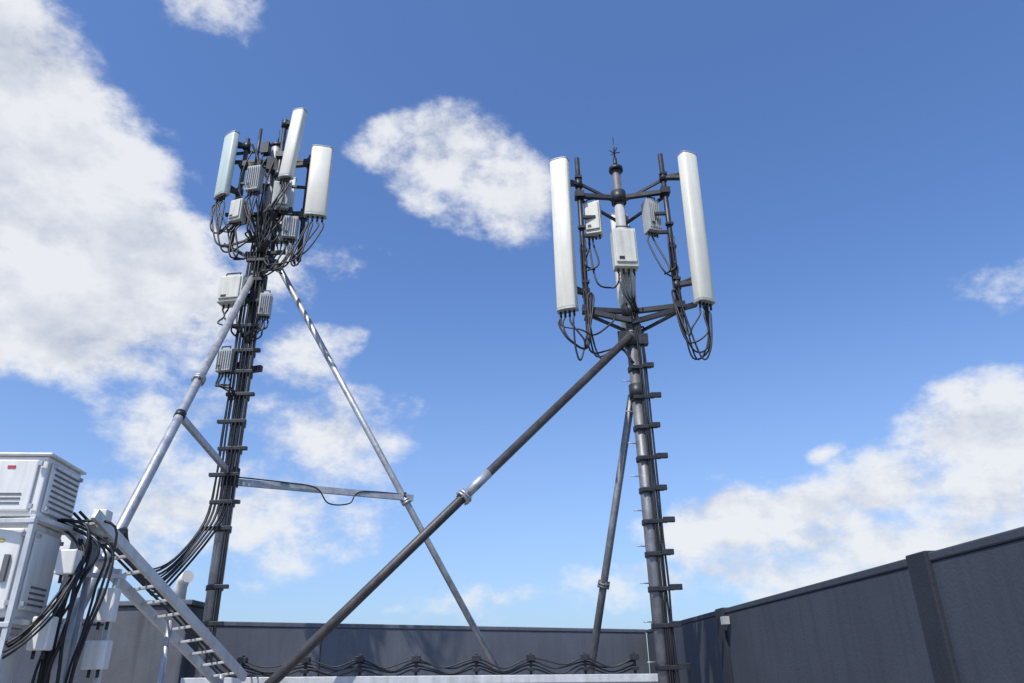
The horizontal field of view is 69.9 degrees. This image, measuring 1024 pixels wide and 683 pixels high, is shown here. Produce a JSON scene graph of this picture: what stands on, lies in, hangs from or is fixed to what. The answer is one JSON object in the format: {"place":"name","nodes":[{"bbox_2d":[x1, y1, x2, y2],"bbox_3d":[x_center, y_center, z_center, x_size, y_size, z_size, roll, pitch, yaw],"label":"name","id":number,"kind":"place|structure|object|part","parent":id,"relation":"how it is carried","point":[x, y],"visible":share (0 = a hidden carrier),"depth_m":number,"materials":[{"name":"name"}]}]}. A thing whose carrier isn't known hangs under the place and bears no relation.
{"place":"outdoors","nodes":[
{"label":"outdoors","id":0,"kind":"place"},
{"bbox_2d":[0,0,1023,671],"label":"sky","id":1,"kind":"structure","parent":0,"point":[856,404],"materials":[{"name":"blue"}]},
{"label":"joint backing","id":2,"kind":"object","parent":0,"visible":0},
{"bbox_2d":[12,624,649,682],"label":"panels","id":3,"kind":"object","parent":2,"relation":"attached to","point":[267,646],"visible":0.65,"depth_m":10.51,"materials":[{"name":"metal"}]},
{"bbox_2d":[61,618,645,632],"bbox_3d":[-4.858,3.355,8.755,17.111,0.058,0.240,14,-29,-30],"label":"coping","id":4,"kind":"object","parent":3,"relation":"on","point":[320,625],"visible":0.63,"depth_m":10.69,"materials":[{"name":"paint"}]},
{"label":"joint backing","id":5,"kind":"object","parent":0,"visible":0},
{"bbox_2d":[647,539,1023,682],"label":"panels","id":6,"kind":"object","parent":5,"relation":"attached to","point":[868,630],"visible":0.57,"depth_m":5.52,"materials":[{"name":"metal"}]},
{"bbox_2d":[720,616,729,624],"bbox_3d":[2.530,3.311,8.695,0.080,0.090,0.100,0,-25,-3],"label":"wall bracket","id":7,"kind":"object","parent":6,"relation":"attached to","point":[725,620],"depth_m":8.65,"materials":[{"name":"metal"}]},
{"bbox_2d":[646,526,1023,632],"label":"coping","id":8,"kind":"object","parent":6,"relation":"on","point":[1012,535],"visible":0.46,"depth_m":5.45,"materials":[{"name":"metal"}]},
{"bbox_2d":[715,550,961,682],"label":"pilasters","id":9,"kind":"object","parent":6,"relation":"attached to","point":[941,655],"visible":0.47,"depth_m":4.80,"materials":[{"name":"paint"}]},
{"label":"lower storeys","id":10,"kind":"object","parent":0,"visible":0},
{"bbox_3d":[-4.281,3.354,2.881,15.500,0.350,20.150,-1,-24,0],"label":"roof deck","id":11,"kind":"object","parent":10,"relation":"on","visible":0},
{"bbox_2d":[0,509,126,682],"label":"cabinet support frame","id":12,"kind":"object","parent":11,"relation":"on","point":[41,628],"visible":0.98,"depth_m":4.86,"materials":[{"name":"metal"}]},
{"bbox_2d":[0,625,27,682],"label":"outdoor equipment cabinet","id":13,"kind":"object","parent":12,"relation":"on","point":[8,668],"visible":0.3,"depth_m":4.68,"materials":[{"name":"metal"}]},
{"bbox_3d":[-3.405,2.002,4.427,0.702,0.447,0.290,16,-30,-33],"label":"door panel","id":14,"kind":"part","parent":13,"relation":"part of","materials":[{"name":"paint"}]},
{"bbox_2d":[0,522,65,621],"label":"outdoor equipment cabinet","id":15,"kind":"object","parent":12,"relation":"attached to","point":[47,543],"visible":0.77,"depth_m":4.74,"materials":[{"name":"metal"}]},
{"bbox_3d":[-3.351,1.459,4.686,0.760,0.499,0.308,16,-29,-32],"label":"door panel","id":16,"kind":"part","parent":15,"relation":"part of","materials":[{"name":"paint"}]},
{"bbox_2d":[0,452,86,521],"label":"outdoor equipment cabinet","id":17,"kind":"object","parent":12,"relation":"on","point":[45,485],"visible":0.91,"depth_m":4.94,"materials":[{"name":"metal"}]},
{"bbox_3d":[-3.454,0.984,4.942,0.952,0.344,0.384,15,-29,-32],"label":"door panel","id":18,"kind":"part","parent":17,"relation":"part of","materials":[{"name":"paint"}]},
{"bbox_2d":[92,570,204,682],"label":"rooftop stair bulkhead","id":19,"kind":"structure","parent":11,"relation":"on","point":[136,636],"depth_m":8.18,"materials":[{"name":"concrete"}]},
{"bbox_2d":[61,509,262,682],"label":"cable ladder","id":20,"kind":"object","parent":11,"relation":"on","point":[150,577],"visible":0.92,"depth_m":5.82,"materials":[{"name":"metal"}]},
{"bbox_2d":[34,108,501,682],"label":"telecom antenna mast","id":21,"kind":"object","parent":11,"relation":"on","point":[274,220],"visible":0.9,"depth_m":9.89,"materials":[{"name":"metal"}]},
{"bbox_2d":[180,652,657,682],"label":"cable tray","id":22,"kind":"object","parent":11,"relation":"on","point":[456,677],"visible":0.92,"depth_m":7.15,"materials":[{"name":"metal"}]},
{"bbox_2d":[264,137,714,682],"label":"telecom antenna mast","id":23,"kind":"object","parent":11,"relation":"on","point":[633,338],"visible":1,"depth_m":9.23,"materials":[{"name":"metal"}]}
]}

